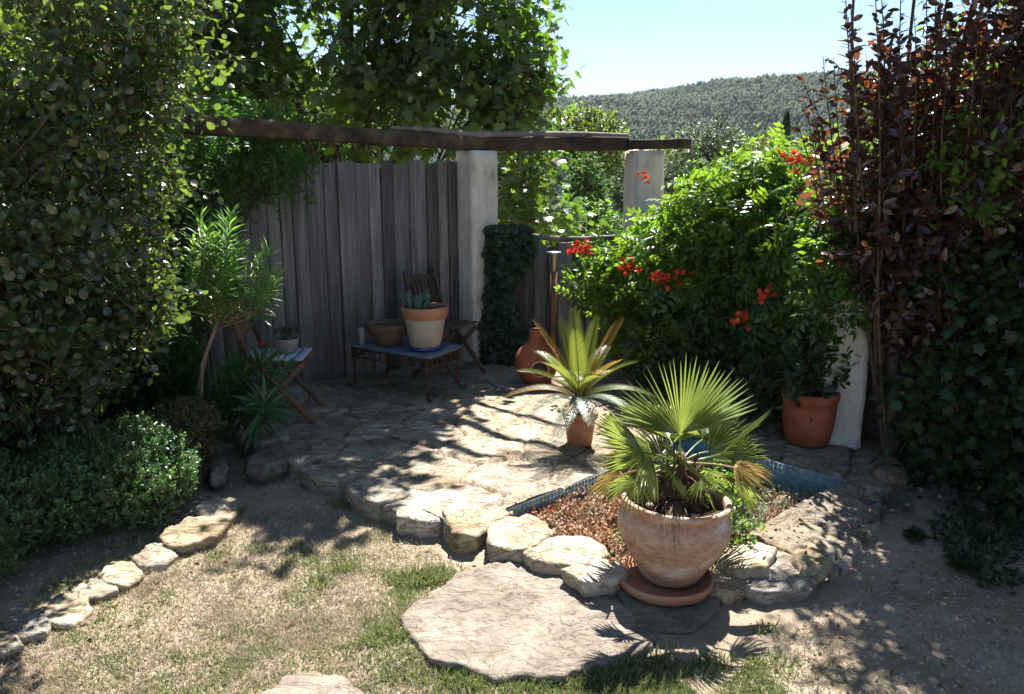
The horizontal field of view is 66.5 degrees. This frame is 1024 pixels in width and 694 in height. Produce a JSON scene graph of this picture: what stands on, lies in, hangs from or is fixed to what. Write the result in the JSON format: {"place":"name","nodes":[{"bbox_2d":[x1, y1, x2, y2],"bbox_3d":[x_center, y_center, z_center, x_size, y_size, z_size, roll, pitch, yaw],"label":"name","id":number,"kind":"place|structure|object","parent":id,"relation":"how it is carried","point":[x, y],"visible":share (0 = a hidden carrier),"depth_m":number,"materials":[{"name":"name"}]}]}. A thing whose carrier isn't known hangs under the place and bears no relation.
{"place":"outdoors","nodes":[
{"label":"outdoors","id":0,"kind":"place"},
{"bbox_2d":[124,294,211,424],"bbox_3d":[-2.269,0.125,5.133,0.537,1.022,0.553,0,12,0],"label":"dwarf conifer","id":1,"kind":"object","parent":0,"point":[192,360],"visible":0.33,"depth_m":5.04,"materials":[{"name":"green plant"}]},
{"bbox_2d":[0,215,1023,693],"bbox_3d":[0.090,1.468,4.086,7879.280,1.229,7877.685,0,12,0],"label":"ground","id":2,"kind":"structure","parent":0,"point":[740,637],"depth_m":3.16,"materials":[{"name":"soil"}]},
{"bbox_2d":[0,630,24,660],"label":"border stone","id":3,"kind":"object","parent":2,"relation":"on","point":[11,644],"visible":0.97,"depth_m":2.86,"materials":[{"name":"stone"}]},
{"bbox_2d":[4,608,50,644],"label":"border stone","id":4,"kind":"object","parent":2,"relation":"on","point":[26,625],"visible":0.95,"depth_m":2.98,"materials":[{"name":"stone"}]},
{"bbox_2d":[0,448,71,582],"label":"box shrub","id":5,"kind":"object","parent":2,"relation":"on","point":[10,544],"visible":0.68,"depth_m":3.46,"materials":[{"name":"green plant"}]},
{"bbox_2d":[41,593,93,629],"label":"border stone","id":6,"kind":"object","parent":2,"relation":"on","point":[66,610],"visible":0.91,"depth_m":3.10,"materials":[{"name":"stone"}]},
{"bbox_2d":[71,578,118,602],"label":"border stone","id":7,"kind":"object","parent":2,"relation":"on","point":[95,590],"visible":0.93,"depth_m":3.25,"materials":[{"name":"stone"}]},
{"bbox_2d":[0,409,202,548],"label":"box shrub","id":8,"kind":"object","parent":2,"relation":"on","point":[104,481],"visible":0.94,"depth_m":3.72,"materials":[{"name":"green plant"}]},
{"bbox_2d":[0,156,212,490],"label":"laurel bush","id":9,"kind":"object","parent":2,"relation":"on","point":[137,402],"visible":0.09,"depth_m":4.83,"materials":[{"name":"green plant"}]},
{"bbox_2d":[98,561,144,591],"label":"border stone","id":10,"kind":"object","parent":2,"relation":"on","point":[122,575],"visible":0.91,"depth_m":3.38,"materials":[{"name":"stone"}]},
{"bbox_2d":[0,0,264,477],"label":"smoke bush","id":11,"kind":"object","parent":2,"relation":"on","point":[57,281],"visible":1,"depth_m":3.59,"materials":[{"name":"green plant"}]},
{"bbox_2d":[131,543,177,572],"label":"border stone","id":12,"kind":"object","parent":2,"relation":"on","point":[153,557],"visible":0.93,"depth_m":3.50,"materials":[{"name":"stone"}]},
{"bbox_2d":[140,394,227,486],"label":"box shrub","id":13,"kind":"object","parent":2,"relation":"on","point":[198,418],"visible":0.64,"depth_m":4.35,"materials":[{"name":"green plant"}]},
{"bbox_2d":[158,516,229,555],"bbox_3d":[-1.523,0.911,3.743,0.294,0.100,0.328,0,12,0],"label":"border stone","id":14,"kind":"object","parent":2,"relation":"on","point":[186,535],"visible":0.92,"depth_m":3.69,"materials":[{"name":"stone"}]},
{"bbox_2d":[88,86,326,369],"bbox_3d":[-2.208,-0.642,5.535,1.931,2.367,1.071,-9,15,-38],"label":"climbing creeper","id":15,"kind":"object","parent":2,"relation":"on","point":[259,160],"visible":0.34,"depth_m":5.41,"materials":[{"name":"green plant"}]},
{"bbox_2d":[195,497,237,525],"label":"border stone","id":16,"kind":"object","parent":2,"relation":"on","point":[221,509],"visible":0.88,"depth_m":3.96,"materials":[{"name":"stone"}]},
{"bbox_2d":[207,455,229,489],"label":"boulder","id":17,"kind":"object","parent":2,"relation":"on","point":[219,471],"visible":0.87,"depth_m":4.43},
{"bbox_2d":[1,158,459,431],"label":"board fence","id":18,"kind":"object","parent":2,"relation":"on","point":[356,241],"visible":0.27,"depth_m":6.36,"materials":[{"name":"grey wood"}]},
{"bbox_2d":[179,204,286,402],"bbox_3d":[-1.648,-0.076,4.643,0.676,1.544,0.630,-3,12,-15],"label":"oleander","id":19,"kind":"object","parent":2,"relation":"on","point":[226,272],"visible":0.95,"depth_m":4.50,"materials":[{"name":"green plant"}]},
{"bbox_2d":[213,413,262,441],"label":"terrace kerb stone","id":20,"kind":"object","parent":2,"relation":"on","point":[223,426],"visible":0.12,"depth_m":5.20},
{"bbox_2d":[191,342,303,455],"bbox_3d":[-1.605,0.340,4.780,0.727,0.751,0.669,8,14,34],"label":"yucca","id":21,"kind":"object","parent":2,"relation":"on","point":[252,400],"visible":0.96,"depth_m":4.73,"materials":[{"name":"green plant"}]},
{"bbox_2d":[232,425,288,453],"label":"terrace kerb stone","id":22,"kind":"object","parent":2,"relation":"on","point":[282,435],"visible":0.45,"depth_m":4.93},
{"bbox_2d":[244,447,287,484],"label":"boulder","id":23,"kind":"object","parent":2,"relation":"on","point":[264,466],"visible":0.96,"depth_m":4.48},
{"bbox_2d":[0,0,585,169],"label":"fig tree","id":24,"kind":"object","parent":2,"relation":"on","point":[415,78],"visible":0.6,"depth_m":7.19,"materials":[{"name":"green plant"}]},
{"bbox_2d":[272,443,323,477],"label":"terrace kerb stone","id":25,"kind":"object","parent":2,"relation":"on","point":[296,456],"visible":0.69,"depth_m":4.64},
{"bbox_2d":[222,46,389,166],"bbox_3d":[-7.372,-4.779,22.224,7.458,7.907,6.964,5,13,21],"label":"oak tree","id":26,"kind":"object","parent":2,"relation":"on","point":[319,117],"visible":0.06,"depth_m":21.01,"materials":[{"name":"green plant"}]},
{"bbox_2d":[261,671,363,693],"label":"stepping stone","id":27,"kind":"object","parent":2,"relation":"on","point":[304,683],"visible":0.99,"depth_m":2.66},
{"bbox_2d":[298,460,361,497],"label":"terrace kerb stone","id":28,"kind":"object","parent":2,"relation":"on","point":[320,478],"visible":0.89,"depth_m":4.34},
{"bbox_2d":[344,476,409,522],"bbox_3d":[-0.706,0.812,4.130,0.257,0.154,0.368,-12,17,-43],"label":"terrace kerb stone","id":29,"kind":"object","parent":2,"relation":"on","point":[370,497],"visible":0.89,"depth_m":4.06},
{"bbox_2d":[382,483,436,526],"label":"edging stone","id":30,"kind":"object","parent":2,"relation":"on","point":[389,514],"visible":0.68,"depth_m":3.98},
{"bbox_2d":[396,496,458,538],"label":"edging stone","id":31,"kind":"object","parent":2,"relation":"on","point":[414,520],"visible":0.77,"depth_m":3.81,"materials":[{"name":"stone"}]},
{"bbox_2d":[456,150,497,363],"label":"pillar","id":32,"kind":"structure","parent":2,"relation":"on","point":[477,187],"depth_m":6.82,"materials":[{"name":"paint"}]},
{"bbox_2d":[182,114,628,150],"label":"pergola beam","id":33,"kind":"structure","parent":32,"relation":"on","point":[267,129],"depth_m":5.96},
{"bbox_2d":[391,126,627,137],"bbox_3d":[-0.037,-1.811,6.628,2.152,0.074,0.437,-5,13,-24],"label":"pergola log","id":34,"kind":"object","parent":33,"relation":"on","point":[480,134],"visible":0.91,"depth_m":6.75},
{"bbox_2d":[477,223,539,366],"bbox_3d":[-0.040,-0.411,6.912,0.576,1.364,0.275,0,12,0],"label":"ivy","id":35,"kind":"object","parent":32,"relation":"attached to","point":[509,253],"visible":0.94,"depth_m":6.83,"materials":[{"name":"green plant"}]},
{"bbox_2d":[442,502,512,554],"bbox_3d":[-0.203,0.877,3.808,0.296,0.160,0.401,7,14,31],"label":"edging stone","id":36,"kind":"object","parent":2,"relation":"on","point":[468,527],"visible":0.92,"depth_m":3.70,"materials":[{"name":"stone"}]},
{"bbox_2d":[204,495,804,693],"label":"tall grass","id":37,"kind":"structure","parent":2,"relation":"on","point":[416,578],"depth_m":2.77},
{"bbox_2d":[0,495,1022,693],"bbox_3d":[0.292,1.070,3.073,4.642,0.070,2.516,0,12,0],"label":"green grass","id":38,"kind":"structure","parent":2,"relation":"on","point":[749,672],"depth_m":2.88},
{"bbox_2d":[0,496,1023,693],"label":"dry grass","id":39,"kind":"structure","parent":2,"relation":"on","point":[242,618],"depth_m":3.07,"materials":[{"name":"plant"}]},
{"bbox_2d":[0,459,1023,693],"bbox_3d":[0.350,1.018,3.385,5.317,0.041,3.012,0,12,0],"label":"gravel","id":40,"kind":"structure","parent":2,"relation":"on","point":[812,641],"depth_m":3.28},
{"bbox_2d":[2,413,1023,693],"bbox_3d":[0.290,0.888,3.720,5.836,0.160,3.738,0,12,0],"label":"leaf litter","id":41,"kind":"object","parent":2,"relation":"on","point":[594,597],"visible":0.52,"depth_m":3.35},
{"bbox_2d":[486,514,555,562],"bbox_3d":[0.027,0.917,3.660,0.297,0.145,0.376,8,14,32],"label":"edging stone","id":42,"kind":"object","parent":2,"relation":"on","point":[509,539],"visible":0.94,"depth_m":3.60,"materials":[{"name":"stone"}]},
{"bbox_2d":[460,114,593,244],"bbox_3d":[0.206,-3.440,21.025,4.120,5.786,4.089,0,12,0],"label":"oak tree","id":43,"kind":"object","parent":2,"relation":"on","point":[500,173],"visible":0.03,"depth_m":20.13,"materials":[{"name":"green plant"}]},
{"bbox_2d":[400,561,657,684],"bbox_3d":[0.023,1.093,3.071,0.852,0.105,0.878,-8,14,-32],"label":"stepping stone","id":44,"kind":"object","parent":2,"relation":"on","point":[510,615],"visible":0.88,"depth_m":2.99,"materials":[{"name":"stone"}]},
{"bbox_2d":[497,117,607,246],"bbox_3d":[0.208,-1.090,8.510,1.351,2.809,1.711,10,16,39],"label":"fig sapling","id":45,"kind":"object","parent":2,"relation":"on","point":[522,205],"visible":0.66,"depth_m":8.11,"materials":[{"name":"green plant"}]},
{"bbox_2d":[522,535,609,575],"bbox_3d":[0.240,0.958,3.494,0.392,0.132,0.286,0,12,0],"label":"edging stone","id":46,"kind":"object","parent":2,"relation":"on","point":[553,555],"visible":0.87,"depth_m":3.44,"materials":[{"name":"stone"}]},
{"bbox_2d":[512,242,621,355],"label":"gate","id":47,"kind":"structure","parent":2,"relation":"on","point":[538,293],"depth_m":7.21,"materials":[{"name":"grey wood"}]},
{"bbox_2d":[533,234,619,240],"bbox_3d":[0.485,-0.997,6.921,0.985,0.124,0.065,-1,12,-4],"label":"gate pole","id":48,"kind":"object","parent":47,"relation":"on","point":[561,238],"visible":0.54,"depth_m":6.92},
{"bbox_2d":[540,151,621,246],"bbox_3d":[1.420,-1.959,16.823,2.176,4.636,2.370,6,13,26],"label":"oak tree","id":49,"kind":"object","parent":2,"relation":"on","point":[585,187],"visible":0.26,"depth_m":16.27,"materials":[{"name":"green plant"}]},
{"bbox_2d":[535,99,632,217],"bbox_3d":[1.924,-4.229,23.550,3.340,6.281,3.336,0,12,0],"label":"oak tree","id":50,"kind":"object","parent":2,"relation":"on","point":[607,158],"visible":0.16,"depth_m":22.49,"materials":[{"name":"green plant"}]},
{"bbox_2d":[561,558,629,597],"bbox_3d":[0.374,0.997,3.307,0.270,0.134,0.207,-7,14,-31],"label":"edging stone","id":51,"kind":"object","parent":2,"relation":"on","point":[597,577],"visible":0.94,"depth_m":3.25,"materials":[{"name":"stone"}]},
{"bbox_2d":[569,196,622,245],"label":"almond tree","id":52,"kind":"object","parent":2,"relation":"on","point":[607,210],"visible":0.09,"depth_m":12.76,"materials":[{"name":"green plant"}]},
{"bbox_2d":[605,149,666,229],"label":"oak tree","id":53,"kind":"object","parent":2,"relation":"on","point":[617,198],"visible":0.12,"depth_m":32.78,"materials":[{"name":"green plant"}]},
{"bbox_2d":[571,149,705,227],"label":"tree","id":54,"kind":"object","parent":2,"relation":"on","point":[664,172],"visible":0.03,"depth_m":46.25,"materials":[{"name":"plant"}]},
{"bbox_2d":[620,150,664,355],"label":"pillar","id":55,"kind":"structure","parent":2,"relation":"on","point":[636,193],"depth_m":6.89,"materials":[{"name":"paint"}]},
{"bbox_2d":[629,138,691,149],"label":"pergola beam","id":56,"kind":"structure","parent":55,"relation":"on","point":[680,143],"depth_m":6.78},
{"bbox_2d":[617,588,719,634],"bbox_3d":[0.647,1.065,3.224,0.450,0.097,0.516,0,12,0],"label":"edging stone","id":57,"kind":"object","parent":2,"relation":"on","point":[682,620],"visible":0.32,"depth_m":3.07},
{"bbox_2d":[620,555,713,605],"bbox_3d":[0.642,0.971,3.285,0.400,0.044,0.400,0,12,0],"label":"saucer","id":58,"kind":"object","parent":57,"relation":"on","point":[637,585],"visible":0.47,"depth_m":3.19,"materials":[{"name":"ceramic"}]},
{"bbox_2d":[617,480,731,587],"bbox_3d":[0.675,0.796,3.281,0.474,0.350,0.472,2,10,-1],"label":"palm pot","id":59,"kind":"object","parent":58,"relation":"on","point":[704,544],"visible":0.67,"depth_m":3.10,"materials":[{"name":"ceramic"}]},
{"bbox_2d":[586,357,776,559],"bbox_3d":[0.706,0.383,3.228,0.818,0.815,0.836,0,12,0],"label":"fan palm","id":60,"kind":"object","parent":59,"relation":"in","point":[680,484],"visible":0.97,"depth_m":3.11,"materials":[{"name":"green plant"}]},
{"bbox_2d":[648,135,694,192],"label":"oak tree","id":61,"kind":"object","parent":2,"relation":"on","point":[669,151],"visible":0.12,"depth_m":45.90,"materials":[{"name":"green plant"}]},
{"bbox_2d":[506,438,846,516],"bbox_3d":[0.900,0.942,4.133,1.690,0.338,1.060,-11,16,-42],"label":"garden basin","id":62,"kind":"object","parent":2,"relation":"on","point":[799,479],"visible":0.18,"depth_m":4.45,"materials":[{"name":"tile"}]},
{"bbox_2d":[543,465,808,561],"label":"basin soil","id":63,"kind":"structure","parent":62,"relation":"in","point":[730,471],"depth_m":4.23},
{"bbox_2d":[513,460,801,559],"bbox_3d":[0.892,0.853,4.106,1.626,0.156,1.043,-12,17,-43],"label":"red sedum","id":64,"kind":"object","parent":63,"relation":"on","point":[606,523],"visible":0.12,"depth_m":3.91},
{"bbox_2d":[512,474,822,566],"bbox_3d":[0.899,0.853,4.110,1.647,0.155,1.031,-11,16,-42],"label":"sedum cover","id":65,"kind":"object","parent":63,"relation":"on","point":[594,509],"visible":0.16,"depth_m":4.00,"materials":[{"name":"brown plant"}]},
{"bbox_2d":[536,480,819,566],"bbox_3d":[0.911,0.859,4.090,1.633,0.151,1.004,-10,16,-40],"label":"grey sedum","id":66,"kind":"object","parent":63,"relation":"on","point":[763,510],"visible":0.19,"depth_m":4.14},
{"bbox_2d":[611,447,766,564],"bbox_3d":[0.952,0.801,4.025,0.707,0.469,1.143,4,13,19],"label":"leafy weed","id":67,"kind":"object","parent":63,"relation":"on","point":[732,491],"visible":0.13,"depth_m":3.63,"materials":[{"name":"green plant"}]},
{"bbox_2d":[664,112,754,200],"bbox_3d":[7.530,-5.560,29.624,4.104,6.358,3.720,4,13,19],"label":"olive tree","id":68,"kind":"object","parent":2,"relation":"on","point":[710,135],"visible":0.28,"depth_m":28.98,"materials":[{"name":"green plant"}]},
{"bbox_2d":[707,566,749,605],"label":"edging stone","id":69,"kind":"object","parent":2,"relation":"on","point":[727,589],"visible":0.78,"depth_m":3.21,"materials":[{"name":"stone"}]},
{"bbox_2d":[716,541,776,577],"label":"edging stone","id":70,"kind":"object","parent":2,"relation":"on","point":[747,556],"visible":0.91,"depth_m":3.35,"materials":[{"name":"stone"}]},
{"bbox_2d":[733,124,780,160],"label":"almond tree","id":71,"kind":"object","parent":2,"relation":"on","point":[762,141],"visible":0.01,"depth_m":24.88,"materials":[{"name":"green plant"}]},
{"bbox_2d":[619,259,895,435],"bbox_3d":[1.642,-0.105,5.506,1.207,1.339,2.046,-8,14,-34],"label":"ground shrub","id":72,"kind":"object","parent":2,"relation":"on","point":[756,391],"visible":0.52,"depth_m":5.36,"materials":[{"name":"green plant"}]},
{"bbox_2d":[739,550,821,604],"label":"boulder","id":73,"kind":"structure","parent":2,"relation":"on","point":[783,583],"depth_m":3.23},
{"bbox_2d":[554,122,1010,412],"bbox_3d":[1.831,-0.485,5.717,1.742,2.253,3.263,-9,15,-37],"label":"trumpet vine","id":74,"kind":"object","parent":2,"relation":"on","point":[696,249],"visible":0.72,"depth_m":5.43,"materials":[{"name":"green plant"}]},
{"bbox_2d":[780,111,790,147],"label":"cypress","id":75,"kind":"object","parent":2,"relation":"on","point":[786,123],"visible":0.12,"depth_m":57.66,"materials":[{"name":"green plant"}]},
{"bbox_2d":[758,129,846,158],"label":"oak tree","id":76,"kind":"object","parent":2,"relation":"on","point":[796,142],"visible":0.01,"depth_m":38.20,"materials":[{"name":"green plant"}]},
{"bbox_2d":[791,545,833,587],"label":"boulder","id":77,"kind":"object","parent":2,"relation":"on","point":[804,563],"visible":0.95,"depth_m":3.36,"materials":[{"name":"stone"}]},
{"bbox_2d":[820,299,873,449],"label":"pillar","id":78,"kind":"structure","parent":2,"relation":"on","point":[848,420],"depth_m":4.77,"materials":[{"name":"paint"}]},
{"bbox_2d":[872,455,906,485],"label":"boulder","id":79,"kind":"object","parent":2,"relation":"on","point":[885,473],"visible":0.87,"depth_m":4.33,"materials":[{"name":"stone"}]},
{"bbox_2d":[877,487,918,515],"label":"herb clump","id":80,"kind":"object","parent":2,"relation":"on","point":[901,503],"visible":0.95,"depth_m":4.09,"materials":[{"name":"green plant"}]},
{"bbox_2d":[779,507,1023,693],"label":"dead twigs","id":81,"kind":"object","parent":2,"relation":"on","point":[926,599],"visible":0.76,"depth_m":3.21,"materials":[{"name":"brown plant"}]},
{"bbox_2d":[787,0,1023,479],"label":"purple plum","id":82,"kind":"object","parent":2,"relation":"on","point":[902,91],"visible":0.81,"depth_m":4.12,"materials":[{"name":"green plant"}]},
{"bbox_2d":[901,524,927,545],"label":"weed","id":83,"kind":"object","parent":2,"relation":"on","point":[917,534],"visible":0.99,"depth_m":3.75,"materials":[{"name":"green plant"}]},
{"bbox_2d":[819,0,1023,297],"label":"hazel bush","id":84,"kind":"object","parent":2,"relation":"on","point":[988,208],"visible":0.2,"depth_m":4.02,"materials":[{"name":"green plant"}]},
{"bbox_2d":[859,218,1023,528],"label":"virginia creeper","id":85,"kind":"object","parent":2,"relation":"on","point":[985,451],"visible":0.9,"depth_m":4.15,"materials":[{"name":"green plant"}]},
{"bbox_2d":[861,215,1023,447],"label":"board fence","id":86,"kind":"object","parent":2,"relation":"on","point":[871,426],"depth_m":4.99,"materials":[{"name":"brown wood"}]},
{"bbox_2d":[923,480,966,508],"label":"herb clump","id":87,"kind":"object","parent":2,"relation":"on","point":[953,497],"visible":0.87,"depth_m":4.19,"materials":[{"name":"green plant"}]},
{"bbox_2d":[943,550,980,578],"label":"weed","id":88,"kind":"object","parent":2,"relation":"on","point":[971,561],"visible":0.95,"depth_m":3.47,"materials":[{"name":"green plant"}]},
{"bbox_2d":[923,494,1023,592],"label":"weeds","id":89,"kind":"object","parent":2,"relation":"on","point":[970,521],"visible":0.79,"depth_m":3.71,"materials":[{"name":"green plant"}]},
{"bbox_2d":[210,353,932,584],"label":"terrace paving","id":90,"kind":"structure","parent":0,"point":[362,416],"depth_m":4.84,"materials":[{"name":"stone"}]},
{"bbox_2d":[222,289,325,423],"bbox_3d":[-1.608,0.053,5.347,0.558,0.894,0.422,-1,12,-4],"label":"folding chair","id":91,"kind":"object","parent":90,"relation":"on","point":[304,356],"visible":0.54,"depth_m":5.25,"materials":[{"name":"brown wood"}]},
{"bbox_2d":[272,336,298,353],"bbox_3d":[-1.550,-0.013,5.364,0.180,0.104,0.180,0,12,0],"label":"flower pot","id":92,"kind":"object","parent":91,"relation":"on","point":[285,346],"visible":0.75,"depth_m":5.31,"materials":[{"name":"grey ceramic"}]},
{"bbox_2d":[271,318,304,339],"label":"potted herb","id":93,"kind":"object","parent":92,"relation":"in","point":[287,332],"visible":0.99,"depth_m":5.32,"materials":[{"name":"green plant"}]},
{"bbox_2d":[346,336,466,402],"bbox_3d":[-0.835,0.150,6.141,0.923,0.347,0.508,8,14,33],"label":"garden table","id":94,"kind":"object","parent":90,"relation":"on","point":[403,349],"visible":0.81,"depth_m":5.96,"materials":[{"name":"blue paint"}]},
{"bbox_2d":[357,327,365,344],"bbox_3d":[-1.170,-0.084,6.085,0.064,0.130,0.064,0,12,0],"label":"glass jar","id":95,"kind":"object","parent":94,"relation":"on","point":[361,331],"visible":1,"depth_m":6.06,"materials":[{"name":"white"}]},
{"bbox_2d":[366,319,406,345],"bbox_3d":[-0.970,-0.109,6.111,0.328,0.168,0.330,0,12,0],"label":"clay bowl","id":96,"kind":"object","parent":94,"relation":"on","point":[387,332],"visible":0.98,"depth_m":6.02,"materials":[{"name":"ceramic"}]},
{"bbox_2d":[409,344,441,351],"bbox_3d":[-0.655,0.000,5.930,0.256,0.032,0.256,0,12,0],"label":"saucer","id":97,"kind":"object","parent":94,"relation":"on","point":[425,349],"visible":0.57,"depth_m":5.83,"materials":[{"name":"blue ceramic"}]},
{"bbox_2d":[401,302,448,347],"bbox_3d":[-0.655,-0.154,5.897,0.356,0.318,0.357,0,12,0],"label":"flower pot","id":98,"kind":"object","parent":97,"relation":"on","point":[425,327],"visible":0.91,"depth_m":5.78,"materials":[{"name":"ceramic"}]},
{"bbox_2d":[399,289,430,308],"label":"succulent","id":99,"kind":"object","parent":98,"relation":"on","point":[420,301],"visible":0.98,"depth_m":5.81,"materials":[{"name":"green plant"}]},
{"bbox_2d":[402,266,486,382],"bbox_3d":[-0.557,-0.198,6.525,0.557,0.894,0.422,7,14,29],"label":"folding chair","id":100,"kind":"object","parent":90,"relation":"on","point":[452,324],"visible":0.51,"depth_m":6.57,"materials":[{"name":"brown wood"}]},
{"bbox_2d":[514,328,558,384],"bbox_3d":[0.199,0.072,6.299,0.361,0.440,0.367,0,12,0],"label":"chiminea","id":101,"kind":"object","parent":90,"relation":"on","point":[527,356],"visible":0.85,"depth_m":6.20,"materials":[{"name":"red ceramic"}]},
{"bbox_2d":[547,251,561,348],"bbox_3d":[0.360,-0.323,6.781,0.128,1.013,0.128,0,12,0],"label":"garden lamp","id":102,"kind":"object","parent":90,"relation":"on","point":[554,256],"visible":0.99,"depth_m":6.73,"materials":[{"name":"grey metal"}]},
{"bbox_2d":[562,407,598,446],"bbox_3d":[0.420,0.497,4.839,0.227,0.215,0.228,0,12,0],"label":"cycad pot","id":103,"kind":"object","parent":90,"relation":"on","point":[579,432],"visible":0.62,"depth_m":4.77,"materials":[{"name":"ceramic"}]},
{"bbox_2d":[505,307,653,447],"bbox_3d":[0.404,0.137,4.763,0.825,0.726,0.828,-9,15,-36],"label":"cycad","id":104,"kind":"object","parent":103,"relation":"in","point":[579,402],"visible":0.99,"depth_m":4.75,"materials":[{"name":"green plant"}]},
{"bbox_2d":[781,387,840,447],"bbox_3d":[1.852,0.429,4.872,0.344,0.335,0.344,0,12,0],"label":"terracotta pot","id":105,"kind":"object","parent":90,"relation":"on","point":[800,428],"visible":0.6,"depth_m":4.75,"materials":[{"name":"orange ceramic"}]},
{"bbox_2d":[771,308,860,400],"bbox_3d":[1.825,0.090,4.804,0.491,0.707,0.499,-10,15,-38],"label":"potted bush","id":106,"kind":"object","parent":105,"relation":"in","point":[815,347],"visible":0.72,"depth_m":4.74,"materials":[{"name":"green plant"}]},
{"bbox_2d":[851,526,881,546],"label":"herb clump","id":107,"kind":"object","parent":90,"relation":"on","point":[866,541],"visible":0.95,"depth_m":3.71,"materials":[{"name":"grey plant"}]},
{"bbox_2d":[215,0,1023,106],"label":"sky","id":108,"kind":"structure","parent":0,"point":[624,46],"materials":[{"name":"blue"}]},
{"bbox_3d":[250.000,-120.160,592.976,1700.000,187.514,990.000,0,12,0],"label":"hill","id":109,"kind":"structure","parent":0,"visible":0},
{"bbox_2d":[331,66,988,175],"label":"pine forest","id":110,"kind":"object","parent":109,"relation":"on","point":[766,101],"visible":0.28,"depth_m":418.04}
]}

